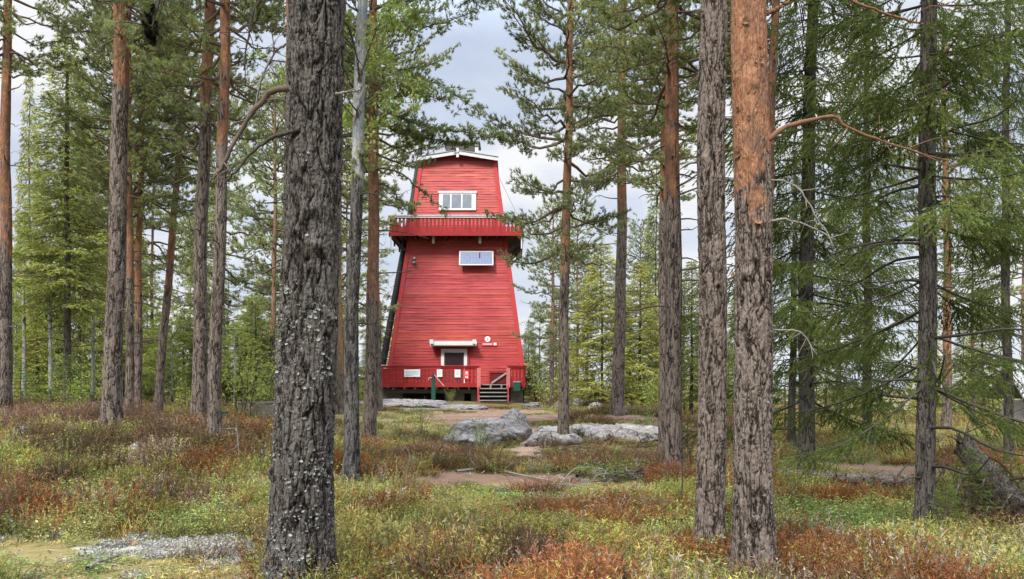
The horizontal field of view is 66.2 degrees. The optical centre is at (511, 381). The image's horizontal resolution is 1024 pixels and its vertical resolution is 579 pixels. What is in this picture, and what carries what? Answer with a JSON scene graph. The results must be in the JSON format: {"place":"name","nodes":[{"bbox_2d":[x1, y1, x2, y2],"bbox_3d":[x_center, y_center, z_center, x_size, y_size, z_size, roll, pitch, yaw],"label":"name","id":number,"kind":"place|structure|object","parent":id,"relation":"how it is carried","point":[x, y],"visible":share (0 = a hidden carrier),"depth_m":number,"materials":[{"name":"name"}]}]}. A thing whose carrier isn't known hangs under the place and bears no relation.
{"place":"outdoors","nodes":[
{"label":"outdoors","id":0,"kind":"place"},
{"bbox_2d":[0,391,1023,578],"bbox_3d":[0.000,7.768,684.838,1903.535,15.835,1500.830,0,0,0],"label":"ground","id":1,"kind":"structure","parent":0,"point":[25,550],"depth_m":13.35,"materials":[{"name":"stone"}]},
{"bbox_2d":[12,76,45,397],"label":"spruce tree","id":2,"kind":"object","parent":1,"relation":"on","point":[22,139],"visible":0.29,"depth_m":37.81,"materials":[{"name":"green plant"}]},
{"bbox_2d":[12,362,47,404],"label":"spruce sapling","id":3,"kind":"object","parent":1,"relation":"on","point":[27,380],"visible":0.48,"depth_m":22.99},
{"bbox_2d":[12,287,47,398],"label":"birch tree","id":4,"kind":"object","parent":1,"relation":"on","point":[16,330],"visible":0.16,"depth_m":34.01,"materials":[{"name":"green plant"}]},
{"bbox_2d":[13,361,57,403],"bbox_3d":[-14.633,0.197,23.919,1.416,1.694,0.994,0,0,-26],"label":"leafy bush","id":5,"kind":"object","parent":1,"relation":"on","point":[38,384],"visible":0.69,"depth_m":23.95,"materials":[{"name":"green plant"}]},
{"bbox_2d":[12,306,62,403],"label":"spruce tree","id":6,"kind":"object","parent":1,"relation":"on","point":[37,360],"visible":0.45,"depth_m":28.89,"materials":[{"name":"green plant"}]},
{"bbox_2d":[12,226,63,401],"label":"birch tree","id":7,"kind":"object","parent":1,"relation":"on","point":[25,331],"visible":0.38,"depth_m":24.97,"materials":[{"name":"green plant"}]},
{"bbox_2d":[13,209,81,400],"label":"spruce tree","id":8,"kind":"object","parent":1,"relation":"on","point":[55,309],"visible":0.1,"depth_m":33.67,"materials":[{"name":"green plant"}]},
{"bbox_2d":[0,0,108,411],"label":"pine tree","id":9,"kind":"object","parent":1,"relation":"on","point":[7,54],"visible":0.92,"depth_m":17.89,"materials":[{"name":"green plant"}]},
{"bbox_2d":[12,169,105,404],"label":"tree","id":10,"kind":"object","parent":1,"relation":"on","point":[50,359],"visible":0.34,"depth_m":24.92,"materials":[{"name":"green plant"}]},
{"bbox_2d":[38,353,87,406],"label":"spruce sapling","id":11,"kind":"object","parent":1,"relation":"on","point":[64,376],"visible":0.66,"depth_m":21.97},
{"bbox_2d":[37,355,92,404],"bbox_3d":[-13.119,0.130,23.022,1.559,1.892,1.401,0,0,0],"label":"leafy bush","id":12,"kind":"object","parent":1,"relation":"on","point":[69,382],"visible":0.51,"depth_m":22.99,"materials":[{"name":"green plant"}]},
{"bbox_2d":[12,33,125,404],"bbox_3d":[-13.572,-4.757,23.997,3.596,12.160,3.910,0,0,0],"label":"spruce tree","id":13,"kind":"object","parent":1,"relation":"on","point":[69,304],"visible":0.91,"depth_m":23.66,"materials":[{"name":"green plant"}]},
{"bbox_2d":[33,55,105,400],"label":"spruce tree","id":14,"kind":"object","parent":1,"relation":"on","point":[79,329],"visible":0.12,"depth_m":33.64,"materials":[{"name":"green plant"}]},
{"bbox_2d":[60,364,100,408],"bbox_3d":[-11.977,0.199,22.035,0.994,1.694,1.416,0,0,-18],"label":"leafy bush","id":15,"kind":"object","parent":1,"relation":"on","point":[85,392],"visible":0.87,"depth_m":21.94,"materials":[{"name":"green plant"}]},
{"bbox_2d":[37,194,134,402],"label":"birch tree","id":16,"kind":"object","parent":1,"relation":"on","point":[92,330],"visible":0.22,"depth_m":26.93,"materials":[{"name":"green plant"}]},
{"bbox_2d":[42,89,165,342],"bbox_3d":[-13.699,-4.373,27.152,3.977,11.618,3.837,0,0,0],"label":"pine tree","id":17,"kind":"object","parent":1,"relation":"on","point":[145,273],"visible":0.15,"depth_m":26.98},
{"bbox_2d":[34,0,192,432],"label":"pine tree","id":18,"kind":"object","parent":1,"relation":"on","point":[111,397],"visible":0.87,"depth_m":13.91,"materials":[{"name":"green plant"}]},
{"bbox_2d":[96,302,151,403],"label":"spruce tree","id":19,"kind":"object","parent":1,"relation":"on","point":[123,364],"visible":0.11,"depth_m":29.85,"materials":[{"name":"green plant"}]},
{"bbox_2d":[78,174,170,401],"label":"spruce tree","id":20,"kind":"object","parent":1,"relation":"on","point":[145,396],"visible":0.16,"depth_m":33.93,"materials":[{"name":"green plant"}]},
{"bbox_2d":[56,0,195,410],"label":"pine tree","id":21,"kind":"object","parent":1,"relation":"on","point":[148,114],"visible":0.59,"depth_m":18.88,"materials":[{"name":"green plant"}]},
{"bbox_2d":[40,0,218,410],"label":"pine tree","id":22,"kind":"object","parent":1,"relation":"on","point":[139,331],"visible":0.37,"depth_m":19.89,"materials":[{"name":"green plant"}]},
{"bbox_2d":[90,35,215,402],"bbox_3d":[-16.408,-7.587,36.022,5.796,18.394,5.354,0,0,0],"label":"pine tree","id":23,"kind":"object","parent":1,"relation":"on","point":[179,256],"visible":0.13,"depth_m":35.93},
{"bbox_2d":[142,284,192,401],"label":"birch tree","id":24,"kind":"object","parent":1,"relation":"on","point":[149,368],"visible":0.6,"depth_m":32.92,"materials":[{"name":"green plant"}]},
{"bbox_2d":[142,316,193,403],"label":"birch tree","id":25,"kind":"object","parent":1,"relation":"on","point":[174,349],"visible":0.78,"depth_m":28.86,"materials":[{"name":"green plant"}]},
{"bbox_2d":[164,306,192,399],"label":"spruce tree","id":26,"kind":"object","parent":1,"relation":"on","point":[190,350],"visible":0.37,"depth_m":37.81,"materials":[{"name":"green plant"}]},
{"bbox_2d":[155,215,211,351],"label":"pine tree","id":27,"kind":"object","parent":1,"relation":"on","point":[175,271],"visible":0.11,"depth_m":57.59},
{"bbox_2d":[131,0,252,412],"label":"pine tree","id":28,"kind":"object","parent":1,"relation":"on","point":[160,365],"visible":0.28,"depth_m":21.46,"materials":[{"name":"green plant"}]},
{"bbox_2d":[166,145,238,399],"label":"spruce tree","id":29,"kind":"object","parent":1,"relation":"on","point":[209,290],"visible":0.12,"depth_m":47.66,"materials":[{"name":"green plant"}]},
{"bbox_2d":[125,0,286,444],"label":"pine tree","id":30,"kind":"object","parent":1,"relation":"on","point":[214,409],"visible":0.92,"depth_m":13.95,"materials":[{"name":"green plant"}]},
{"bbox_2d":[130,0,285,420],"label":"pine tree","id":31,"kind":"object","parent":1,"relation":"on","point":[200,325],"visible":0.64,"depth_m":16.43,"materials":[{"name":"green plant"}]},
{"bbox_2d":[180,301,240,399],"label":"spruce tree","id":32,"kind":"object","parent":1,"relation":"on","point":[225,383],"visible":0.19,"depth_m":28.93,"materials":[{"name":"green plant"}]},
{"bbox_2d":[149,74,280,403],"bbox_3d":[-13.181,-6.437,35.917,5.608,16.024,5.197,0,0,25],"label":"pine tree","id":33,"kind":"object","parent":1,"relation":"on","point":[240,191],"visible":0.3,"depth_m":35.74,"materials":[{"name":"plant"}]},
{"bbox_2d":[192,267,254,364],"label":"birch tree","id":34,"kind":"object","parent":1,"relation":"on","point":[226,290],"visible":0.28,"depth_m":37.99,"materials":[{"name":"green plant"}]},
{"bbox_2d":[207,321,270,409],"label":"birch tree","id":35,"kind":"object","parent":1,"relation":"on","point":[234,339],"visible":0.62,"depth_m":27.01,"materials":[{"name":"green plant"}]},
{"bbox_2d":[210,77,284,406],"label":"pine tree","id":36,"kind":"object","parent":1,"relation":"on","point":[273,283],"visible":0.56,"depth_m":29.92,"materials":[{"name":"plant"}]},
{"bbox_2d":[221,307,275,407],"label":"spruce tree","id":37,"kind":"object","parent":1,"relation":"on","point":[266,338],"visible":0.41,"depth_m":29.77,"materials":[{"name":"green plant"}]},
{"bbox_2d":[221,322,275,417],"bbox_3d":[-8.149,-0.208,24.171,2.329,3.202,2.593,0,0,-27],"label":"leafy bush","id":38,"kind":"object","parent":1,"relation":"on","point":[246,383],"visible":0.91,"depth_m":23.77,"materials":[{"name":"green plant"}]},
{"bbox_2d":[227,355,275,413],"bbox_3d":[-8.367,0.196,25.978,1.768,2.183,1.588,0,0,-34],"label":"leafy bush","id":39,"kind":"object","parent":1,"relation":"on","point":[269,389],"visible":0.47,"depth_m":26.05,"materials":[{"name":"green plant"}]},
{"bbox_2d":[229,293,276,376],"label":"birch tree","id":40,"kind":"object","parent":1,"relation":"on","point":[249,304],"visible":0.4,"depth_m":33.94,"materials":[{"name":"green plant"}]},
{"bbox_2d":[237,401,273,418],"bbox_3d":[-7.754,0.971,23.994,1.322,0.773,0.088,0,0,0],"label":"wire fence","id":41,"kind":"object","parent":1,"relation":"on","point":[261,405],"visible":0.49,"depth_m":24.03,"materials":[{"name":"grey metal"}]},
{"bbox_2d":[240,207,282,346],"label":"pine tree","id":42,"kind":"object","parent":1,"relation":"on","point":[279,256],"visible":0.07,"depth_m":57.64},
{"bbox_2d":[229,52,349,318],"bbox_3d":[-11.015,-6.996,38.183,6.356,17.002,6.233,0,0,0],"label":"pine tree","id":43,"kind":"object","parent":1,"relation":"on","point":[256,261],"visible":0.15,"depth_m":37.54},
{"bbox_2d":[94,0,504,578],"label":"pine tree","id":44,"kind":"object","parent":1,"relation":"on","point":[301,496],"visible":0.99,"depth_m":6.03,"materials":[{"name":"grey plant"}]},
{"bbox_2d":[0,479,651,578],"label":"moss","id":45,"kind":"object","parent":1,"relation":"on","point":[191,556],"visible":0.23,"depth_m":7.28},
{"bbox_2d":[272,46,401,414],"bbox_3d":[-6.184,-5.620,27.933,4.383,14.242,3.947,0,0,-25],"label":"pine tree","id":46,"kind":"object","parent":1,"relation":"on","point":[340,358],"visible":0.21,"depth_m":27.89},
{"bbox_2d":[246,0,436,484],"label":"tree","id":47,"kind":"object","parent":1,"relation":"on","point":[354,113],"visible":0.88,"depth_m":12.35,"materials":[{"name":"grey plant"}]},
{"bbox_2d":[341,125,401,377],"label":"pine tree","id":48,"kind":"object","parent":1,"relation":"on","point":[382,306],"visible":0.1,"depth_m":40.03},
{"bbox_2d":[358,251,395,349],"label":"birch tree","id":49,"kind":"object","parent":1,"relation":"on","point":[361,311],"visible":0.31,"depth_m":44.95,"materials":[{"name":"green plant"}]},
{"bbox_2d":[342,13,432,410],"bbox_3d":[-4.976,-6.318,29.810,4.060,15.584,4.298,0,0,20],"label":"pine tree","id":50,"kind":"object","parent":1,"relation":"on","point":[380,398],"visible":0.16,"depth_m":29.91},
{"bbox_2d":[383,399,448,407],"bbox_3d":[-4.188,1.323,34.993,3.615,1.112,4.923,0,0,0],"label":"rock outcrop","id":51,"kind":"object","parent":1,"relation":"on","point":[398,403],"visible":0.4,"depth_m":33.99,"materials":[{"name":"stone"}]},
{"bbox_2d":[0,473,840,578],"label":"reindeer lichen","id":52,"kind":"object","parent":1,"relation":"on","point":[159,553],"visible":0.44,"depth_m":7.64},
{"bbox_2d":[402,398,439,435],"bbox_3d":[-2.732,1.075,23.334,0.787,1.341,1.121,0,0,35],"label":"leafy bush","id":53,"kind":"object","parent":1,"relation":"on","point":[420,419],"visible":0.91,"depth_m":23.35,"materials":[{"name":"green plant"}]},
{"bbox_2d":[340,0,509,443],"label":"pine tree","id":54,"kind":"object","parent":1,"relation":"on","point":[376,186],"visible":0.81,"depth_m":18.89,"materials":[{"name":"green plant"}]},
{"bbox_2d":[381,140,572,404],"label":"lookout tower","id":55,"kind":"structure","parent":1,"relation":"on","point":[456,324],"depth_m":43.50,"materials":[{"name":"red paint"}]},
{"bbox_2d":[439,349,468,383],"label":"door","id":56,"kind":"structure","parent":55,"relation":"in","point":[446,356],"depth_m":43.06,"materials":[{"name":"white paint"}]},
{"bbox_2d":[438,191,476,209],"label":"window","id":57,"kind":"structure","parent":55,"relation":"in","point":[454,200],"depth_m":44.26,"materials":[{"name":"white paint"}]},
{"bbox_2d":[442,418,530,445],"bbox_3d":[-0.832,1.750,23.534,2.359,1.310,2.496,0,0,31],"label":"boulder","id":58,"kind":"object","parent":1,"relation":"on","point":[500,429],"visible":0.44,"depth_m":22.90,"materials":[{"name":"stone"}]},
{"bbox_2d":[1,403,1019,578],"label":"litter","id":59,"kind":"object","parent":1,"relation":"on","point":[340,478],"visible":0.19,"depth_m":8.85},
{"bbox_2d":[0,388,1023,578],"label":"heather","id":60,"kind":"object","parent":1,"relation":"on","point":[870,559],"visible":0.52,"depth_m":9.31,"materials":[{"name":"plant"}]},
{"bbox_2d":[0,399,1023,578],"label":"bilberry","id":61,"kind":"object","parent":1,"relation":"on","point":[900,512],"visible":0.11,"depth_m":8.99,"materials":[{"name":"green plant"}]},
{"bbox_2d":[500,408,532,434],"bbox_3d":[0.059,1.642,24.378,1.127,1.666,1.290,0,0,-33],"label":"boulder","id":62,"kind":"object","parent":1,"relation":"on","point":[515,415],"visible":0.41,"depth_m":24.10,"materials":[{"name":"stone"}]},
{"bbox_2d":[41,341,1017,415],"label":"wood","id":63,"kind":"object","parent":1,"relation":"on","point":[906,406],"depth_m":100.95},
{"bbox_2d":[522,322,542,400],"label":"spruce tree","id":64,"kind":"object","parent":1,"relation":"on","point":[528,355],"visible":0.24,"depth_m":61.87,"materials":[{"name":"green plant"}]},
{"bbox_2d":[517,355,548,401],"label":"spruce tree","id":65,"kind":"object","parent":1,"relation":"on","point":[529,370],"visible":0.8,"depth_m":42.82,"materials":[{"name":"green plant"}]},
{"bbox_2d":[519,301,558,392],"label":"birch tree","id":66,"kind":"object","parent":1,"relation":"on","point":[539,329],"visible":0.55,"depth_m":49.99,"materials":[{"name":"green plant"}]},
{"bbox_2d":[523,359,558,407],"bbox_3d":[1.660,0.156,37.953,2.253,2.620,2.413,0,0,0],"label":"leafy bush","id":67,"kind":"object","parent":1,"relation":"on","point":[545,397],"visible":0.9,"depth_m":37.96,"materials":[{"name":"green plant"}]},
{"bbox_2d":[524,426,583,446],"bbox_3d":[1.242,1.812,22.157,1.872,1.112,1.820,0,0,24],"label":"boulder","id":68,"kind":"object","parent":1,"relation":"on","point":[542,433],"visible":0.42,"depth_m":21.48,"materials":[{"name":"stone"}]},
{"bbox_2d":[510,193,598,401],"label":"pine tree","id":69,"kind":"object","parent":1,"relation":"on","point":[553,348],"visible":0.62,"depth_m":39.89,"materials":[{"name":"plant"}]},
{"bbox_2d":[541,295,571,393],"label":"spruce tree","id":70,"kind":"object","parent":1,"relation":"on","point":[545,361],"visible":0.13,"depth_m":57.85,"materials":[{"name":"green plant"}]},
{"bbox_2d":[472,0,657,434],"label":"pine tree","id":71,"kind":"object","parent":1,"relation":"on","point":[570,151],"visible":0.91,"depth_m":21.32,"materials":[{"name":"green plant"}]},
{"bbox_2d":[538,208,615,392],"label":"pine tree","id":72,"kind":"object","parent":1,"relation":"on","point":[577,234],"visible":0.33,"depth_m":43.87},
{"bbox_2d":[554,252,609,390],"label":"pine tree","id":73,"kind":"object","parent":1,"relation":"on","point":[595,323],"visible":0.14,"depth_m":54.89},
{"bbox_2d":[569,423,612,440],"bbox_3d":[2.273,1.734,23.078,1.946,0.974,2.242,0,0,0],"label":"boulder","id":74,"kind":"object","parent":1,"relation":"on","point":[599,430],"visible":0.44,"depth_m":22.52,"materials":[{"name":"stone"}]},
{"bbox_2d":[556,239,644,408],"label":"spruce tree","id":75,"kind":"object","parent":1,"relation":"on","point":[588,365],"visible":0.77,"depth_m":35.80,"materials":[{"name":"green plant"}]},
{"bbox_2d":[553,457,656,484],"bbox_3d":[1.795,1.472,13.380,2.202,0.451,1.463,0,0,0],"label":"branch heap","id":76,"kind":"object","parent":1,"relation":"on","point":[630,473],"visible":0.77,"depth_m":13.20,"materials":[{"name":"brown wood"}]},
{"bbox_2d":[550,0,693,416],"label":"pine tree","id":77,"kind":"object","parent":1,"relation":"on","point":[617,405],"visible":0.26,"depth_m":25.86,"materials":[{"name":"green plant"}]},
{"bbox_2d":[605,260,658,407],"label":"spruce tree","id":78,"kind":"object","parent":1,"relation":"on","point":[640,342],"visible":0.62,"depth_m":36.81,"materials":[{"name":"green plant"}]},
{"bbox_2d":[608,212,658,384],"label":"pine tree","id":79,"kind":"object","parent":1,"relation":"on","point":[633,232],"visible":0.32,"depth_m":51.69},
{"bbox_2d":[610,423,657,443],"bbox_3d":[3.507,1.620,22.459,1.808,0.797,2.167,0,0,0],"label":"boulder","id":80,"kind":"object","parent":1,"relation":"on","point":[647,433],"visible":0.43,"depth_m":22.13,"materials":[{"name":"stone"}]},
{"bbox_2d":[630,361,658,408],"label":"leafy bush","id":81,"kind":"object","parent":1,"relation":"on","point":[649,393],"visible":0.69,"depth_m":34.22,"materials":[{"name":"green plant"}]},
{"bbox_2d":[573,0,732,451],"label":"pine tree","id":82,"kind":"object","parent":1,"relation":"on","point":[634,179],"visible":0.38,"depth_m":19.88,"materials":[{"name":"green plant"}]},
{"bbox_2d":[631,163,684,403],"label":"spruce tree","id":83,"kind":"object","parent":1,"relation":"on","point":[653,254],"visible":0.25,"depth_m":41.91,"materials":[{"name":"green plant"}]},
{"bbox_2d":[566,0,785,474],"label":"pine tree","id":84,"kind":"object","parent":1,"relation":"on","point":[672,399],"visible":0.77,"depth_m":12.86,"materials":[{"name":"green plant"}]},
{"bbox_2d":[654,260,727,414],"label":"spruce tree","id":85,"kind":"object","parent":1,"relation":"on","point":[691,383],"visible":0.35,"depth_m":29.91,"materials":[{"name":"green plant"}]},
{"bbox_2d":[667,0,782,550],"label":"pine tree","id":86,"kind":"object","parent":1,"relation":"on","point":[710,494],"visible":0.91,"depth_m":7.44,"materials":[{"name":"brown plant"}]},
{"bbox_2d":[726,286,734,415],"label":"spruce tree","id":87,"kind":"object","parent":1,"relation":"on","point":[731,344],"visible":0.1,"depth_m":33.99,"materials":[{"name":"green plant"}]},
{"bbox_2d":[732,0,779,320],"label":"pine tree","id":88,"kind":"object","parent":1,"relation":"on","point":[772,72],"visible":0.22,"depth_m":12.00,"materials":[{"name":"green plant"}]},
{"bbox_2d":[773,446,806,492],"bbox_3d":[3.909,1.285,11.037,0.456,0.777,0.649,0,0,28],"label":"leafy bush","id":89,"kind":"object","parent":1,"relation":"on","point":[791,478],"visible":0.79,"depth_m":10.98,"materials":[{"name":"green plant"}]},
{"bbox_2d":[662,0,958,470],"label":"spruce tree","id":90,"kind":"object","parent":1,"relation":"on","point":[806,251],"visible":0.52,"depth_m":12.76,"materials":[{"name":"green plant"}]},
{"bbox_2d":[772,144,854,448],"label":"spruce tree","id":91,"kind":"object","parent":1,"relation":"on","point":[792,391],"visible":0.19,"depth_m":20.93,"materials":[{"name":"green plant"}]},
{"bbox_2d":[727,463,914,488],"bbox_3d":[4.704,1.398,12.355,3.012,0.410,0.394,0,0,34],"label":"fallen log","id":92,"kind":"object","parent":1,"relation":"on","point":[867,477],"visible":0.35,"depth_m":11.91,"materials":[{"name":"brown wood"}]},
{"bbox_2d":[814,288,848,407],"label":"spruce tree","id":93,"kind":"object","parent":1,"relation":"on","point":[824,376],"visible":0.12,"depth_m":49.78,"materials":[{"name":"green plant"}]},
{"bbox_2d":[813,193,876,412],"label":"tree","id":94,"kind":"object","parent":1,"relation":"on","point":[845,320],"visible":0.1,"depth_m":35.82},
{"bbox_2d":[728,0,979,578],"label":"pine tree","id":95,"kind":"object","parent":1,"relation":"on","point":[753,522],"visible":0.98,"depth_m":6.46,"materials":[{"name":"brown plant"}]},
{"bbox_2d":[813,0,918,450],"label":"spruce tree","id":96,"kind":"object","parent":1,"relation":"on","point":[889,227],"visible":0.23,"depth_m":19.84,"materials":[{"name":"green plant"}]},
{"bbox_2d":[767,0,1023,529],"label":"spruce tree","id":97,"kind":"object","parent":1,"relation":"on","point":[926,125],"visible":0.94,"depth_m":8.64,"materials":[{"name":"green plant"}]},
{"bbox_2d":[905,327,942,415],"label":"spruce tree","id":98,"kind":"object","parent":1,"relation":"on","point":[938,409],"visible":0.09,"depth_m":51.80,"materials":[{"name":"green plant"}]},
{"bbox_2d":[870,8,1002,431],"bbox_3d":[13.664,-4.880,25.073,4.267,13.975,3.458,0,0,24],"label":"pine tree","id":99,"kind":"object","parent":1,"relation":"on","point":[946,417],"visible":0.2,"depth_m":24.90,"materials":[{"name":"green plant"}]},
{"bbox_2d":[927,479,966,531],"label":"spruce sapling","id":100,"kind":"object","parent":1,"relation":"on","point":[944,494],"visible":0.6,"depth_m":8.39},
{"bbox_2d":[874,427,1023,535],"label":"dead tree","id":101,"kind":"object","parent":1,"relation":"on","point":[1002,485],"visible":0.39,"depth_m":9.14,"materials":[{"name":"grey wood"}]},
{"bbox_2d":[939,326,980,414],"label":"spruce tree","id":102,"kind":"object","parent":1,"relation":"on","point":[959,349],"visible":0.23,"depth_m":49.92,"materials":[{"name":"green plant"}]},
{"bbox_2d":[913,0,1023,462],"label":"spruce tree","id":103,"kind":"object","parent":1,"relation":"on","point":[1004,296],"visible":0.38,"depth_m":14.99,"materials":[{"name":"green plant"}]},
{"bbox_2d":[939,447,999,524],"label":"spruce sapling","id":104,"kind":"object","parent":1,"relation":"on","point":[973,468],"visible":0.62,"depth_m":8.79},
{"bbox_2d":[953,296,1001,419],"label":"spruce tree","id":105,"kind":"object","parent":1,"relation":"on","point":[982,400],"visible":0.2,"depth_m":37.80,"materials":[{"name":"green plant"}]},
{"bbox_2d":[937,194,1023,427],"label":"pine tree","id":106,"kind":"object","parent":1,"relation":"on","point":[980,288],"visible":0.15,"depth_m":29.65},
{"bbox_2d":[967,159,1023,399],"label":"tree","id":107,"kind":"object","parent":1,"relation":"on","point":[1022,297],"visible":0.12,"depth_m":33.01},
{"bbox_2d":[986,364,1023,422],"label":"building","id":108,"kind":"structure","parent":1,"relation":"on","point":[1019,405],"depth_m":30.80,"materials":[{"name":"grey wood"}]},
{"bbox_2d":[0,402,1023,578],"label":"dry grass","id":109,"kind":"structure","parent":0,"point":[225,570],"depth_m":8.50,"materials":[{"name":"plant"}]},
{"bbox_2d":[0,0,1023,390],"label":"sky","id":110,"kind":"structure","parent":0,"point":[474,65],"materials":[{"name":"white"}]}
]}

